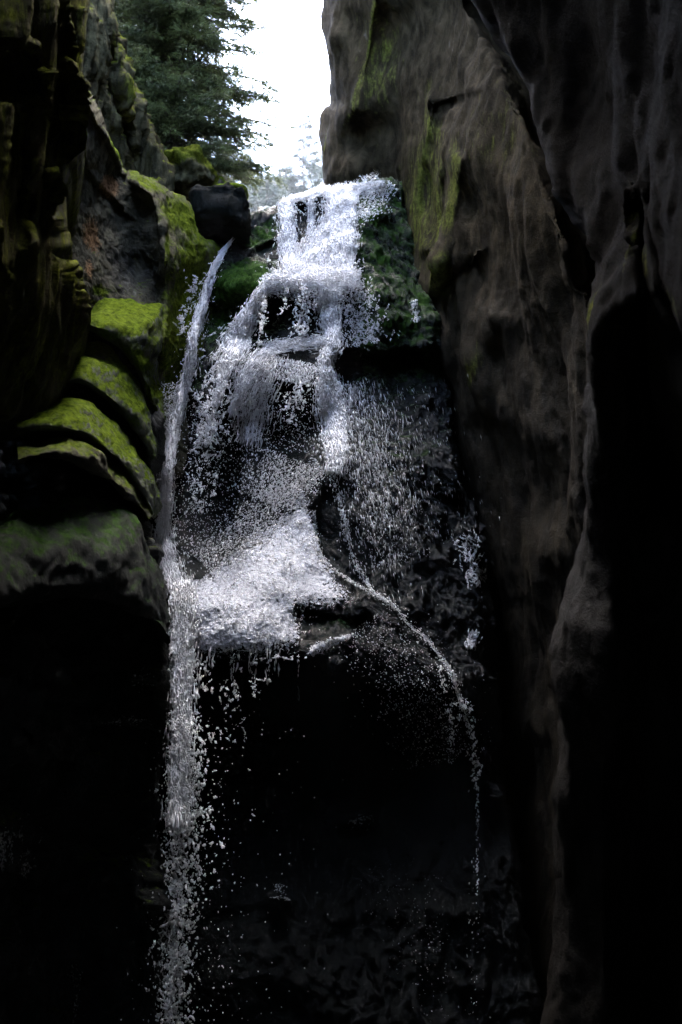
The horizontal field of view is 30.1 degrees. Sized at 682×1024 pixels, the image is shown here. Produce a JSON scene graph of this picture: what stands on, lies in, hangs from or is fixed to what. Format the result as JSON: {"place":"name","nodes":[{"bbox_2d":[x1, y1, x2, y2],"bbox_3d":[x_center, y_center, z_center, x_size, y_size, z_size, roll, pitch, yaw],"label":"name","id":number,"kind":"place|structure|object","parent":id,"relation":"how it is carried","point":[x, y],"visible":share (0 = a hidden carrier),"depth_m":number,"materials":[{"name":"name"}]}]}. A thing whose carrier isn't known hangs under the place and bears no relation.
{"place":"outdoors","nodes":[
{"label":"outdoors","id":0,"kind":"place"},
{"bbox_2d":[0,0,91,444],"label":"cliff","id":1,"kind":"structure","parent":0,"point":[45,298],"depth_m":11.46,"materials":[{"name":"black stone"}]},
{"bbox_2d":[0,338,176,1023],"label":"cliff","id":2,"kind":"structure","parent":0,"point":[79,779],"depth_m":12.74,"materials":[{"name":"black stone"}]},
{"bbox_2d":[17,437,150,521],"bbox_3d":[-2.615,-0.396,12.996,0.922,0.822,2.994,-2,-8,16],"label":"rock ledge","id":3,"kind":"object","parent":2,"relation":"attached to","point":[90,458],"visible":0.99,"depth_m":12.27,"materials":[{"name":"green plant"}]},
{"bbox_2d":[15,396,162,518],"bbox_3d":[-2.754,-0.673,13.697,1.510,1.416,3.537,0,-8,0],"label":"rock ledge","id":4,"kind":"object","parent":3,"relation":"on","point":[89,422],"visible":0.86,"depth_m":13.02,"materials":[{"name":"green plant"}]},
{"bbox_2d":[0,497,172,644],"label":"rock ledge","id":5,"kind":"object","parent":2,"relation":"on","point":[69,547],"visible":1,"depth_m":11.85,"materials":[{"name":"green stone"}]},
{"bbox_2d":[67,340,165,460],"bbox_3d":[-2.716,-1.347,14.840,1.370,1.732,2.678,2,-8,-13],"label":"rock ledge","id":6,"kind":"object","parent":2,"relation":"attached to","point":[101,370],"visible":0.69,"depth_m":13.86,"materials":[{"name":"green plant"}]},
{"bbox_2d":[90,298,167,420],"bbox_3d":[-2.699,-1.940,15.433,1.196,2.030,2.918,1,-8,-8],"label":"rock ledge","id":7,"kind":"object","parent":2,"relation":"on","point":[130,329],"visible":0.73,"depth_m":14.44,"materials":[{"name":"green plant"}]},
{"bbox_2d":[116,577,269,1023],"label":"water column","id":8,"kind":"structure","parent":2,"relation":"attached to","point":[179,770],"depth_m":12.90,"materials":[{"name":"white liquid"}]},
{"bbox_2d":[82,0,175,190],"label":"cliff","id":9,"kind":"structure","parent":0,"point":[108,72],"depth_m":17.38,"materials":[{"name":"grey stone"}]},
{"bbox_2d":[185,0,329,186],"label":"sky","id":10,"kind":"structure","parent":0,"point":[299,61],"materials":[{"name":"white"}]},
{"bbox_2d":[318,0,595,1005],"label":"cliff","id":11,"kind":"structure","parent":0,"point":[430,106],"depth_m":16.30,"materials":[{"name":"grey stone"}]},
{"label":"hillside","id":12,"kind":"structure","parent":0,"visible":0},
{"bbox_2d":[164,144,218,200],"bbox_3d":[-2.439,-5.355,20.513,0.896,1.058,1.708,0,-8,0],"label":"boulder","id":13,"kind":"object","parent":12,"relation":"on","point":[192,165],"visible":0.47,"depth_m":19.86,"materials":[{"name":"green plant"}]},
{"bbox_2d":[218,176,226,183],"bbox_3d":[-2.158,-5.333,21.526,0.646,0.621,1.265,0,-8,0],"label":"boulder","id":14,"kind":"object","parent":13,"relation":"on","point":[221,180],"visible":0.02,"depth_m":21.33,"materials":[{"name":"green plant"}]},
{"bbox_2d":[115,3,273,195],"bbox_3d":[-3.803,-10.300,24.714,5.108,9.402,5.119,0,-8,0],"label":"spruce tree","id":15,"kind":"object","parent":12,"relation":"on","point":[228,176],"depth_m":23.24,"materials":[{"name":"green plant"}]},
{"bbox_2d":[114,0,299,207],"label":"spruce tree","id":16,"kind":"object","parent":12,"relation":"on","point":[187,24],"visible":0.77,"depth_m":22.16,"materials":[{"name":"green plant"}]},
{"bbox_2d":[236,152,262,205],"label":"pine tree","id":17,"kind":"object","parent":12,"relation":"on","point":[246,173],"visible":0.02,"depth_m":355.51,"materials":[{"name":"green plant"}]},
{"bbox_2d":[246,174,288,212],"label":"pine tree","id":18,"kind":"object","parent":12,"relation":"on","point":[270,194],"visible":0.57,"depth_m":310.57,"materials":[{"name":"green plant"}]},
{"bbox_2d":[272,166,301,197],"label":"pine tree","id":19,"kind":"object","parent":12,"relation":"on","point":[285,170],"visible":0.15,"depth_m":364.98,"materials":[{"name":"green plant"}]},
{"bbox_2d":[267,109,323,195],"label":"pine tree","id":20,"kind":"object","parent":12,"relation":"on","point":[305,162],"visible":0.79,"depth_m":345.52,"materials":[{"name":"green plant"}]},
{"bbox_2d":[298,151,322,187],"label":"pine tree","id":21,"kind":"object","parent":12,"relation":"on","point":[318,157],"visible":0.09,"depth_m":361.04,"materials":[{"name":"green plant"}]},
{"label":"stream bed","id":22,"kind":"structure","parent":0,"visible":0},
{"bbox_2d":[149,176,543,1023],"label":"stepped rock","id":23,"kind":"object","parent":22,"relation":"on","point":[299,956],"visible":0.69,"depth_m":14.64,"materials":[{"name":"black stone"}]},
{"bbox_2d":[71,91,223,477],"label":"mossy slab","id":24,"kind":"structure","parent":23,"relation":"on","point":[136,236],"depth_m":15.69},
{"bbox_2d":[150,237,232,590],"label":"stream","id":25,"kind":"structure","parent":23,"relation":"on","point":[167,478],"depth_m":15.69,"materials":[{"name":"white liquid"}]},
{"bbox_2d":[189,182,251,244],"bbox_3d":[-1.720,-4.260,18.169,0.863,0.776,1.331,0,-8,0],"label":"boulder","id":26,"kind":"object","parent":23,"relation":"on","point":[222,213],"visible":0.86,"depth_m":17.68,"materials":[{"name":"black stone"}]},
{"bbox_2d":[215,183,248,199],"bbox_3d":[-1.678,-4.585,18.416,0.672,0.246,0.812,0,-8,0],"label":"moss","id":27,"kind":"object","parent":26,"relation":"on","point":[236,185],"visible":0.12,"depth_m":18.11,"materials":[{"name":"green plant"}]},
{"bbox_2d":[157,267,316,560],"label":"cascade","id":28,"kind":"object","parent":23,"relation":"on","point":[245,323],"visible":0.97,"depth_m":16.34,"materials":[{"name":"white liquid"}]},
{"bbox_2d":[174,436,391,700],"bbox_3d":[-1.043,0.517,14.873,2.014,3.360,2.934,7,-11,-41],"label":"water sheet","id":29,"kind":"object","parent":23,"relation":"on","point":[302,556],"visible":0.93,"depth_m":14.28,"materials":[{"name":"white liquid"}]},
{"bbox_2d":[164,659,327,1012],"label":"drips","id":30,"kind":"object","parent":29,"relation":"hanging from","point":[221,688],"visible":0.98,"depth_m":13.34,"materials":[{"name":"liquid"}]},
{"bbox_2d":[225,330,345,452],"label":"cascade","id":31,"kind":"object","parent":23,"relation":"on","point":[265,352],"visible":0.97,"depth_m":16.37,"materials":[{"name":"white liquid"}]},
{"bbox_2d":[255,173,400,317],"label":"cascade","id":32,"kind":"object","parent":23,"relation":"on","point":[329,249],"visible":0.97,"depth_m":18.33,"materials":[{"name":"white liquid"}]},
{"bbox_2d":[270,814,447,951],"bbox_3d":[0.263,4.132,13.602,2.155,1.697,0.729,2,-8,-13],"label":"seep","id":33,"kind":"object","parent":23,"relation":"on","point":[286,898],"visible":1,"depth_m":13.52,"materials":[{"name":"liquid"}]},
{"bbox_2d":[288,275,499,600],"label":"cascade","id":34,"kind":"object","parent":23,"relation":"on","point":[338,449],"visible":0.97,"depth_m":16.38,"materials":[{"name":"white liquid"}]},
{"bbox_2d":[327,473,491,1021],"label":"rivulet","id":35,"kind":"structure","parent":23,"relation":"attached to","point":[474,635],"depth_m":14.42,"materials":[{"name":"white liquid"}]},
{"bbox_2d":[471,0,681,1023],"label":"cliff","id":36,"kind":"structure","parent":22,"relation":"on","point":[602,80],"depth_m":10.26,"materials":[{"name":"grey stone"}]}
]}

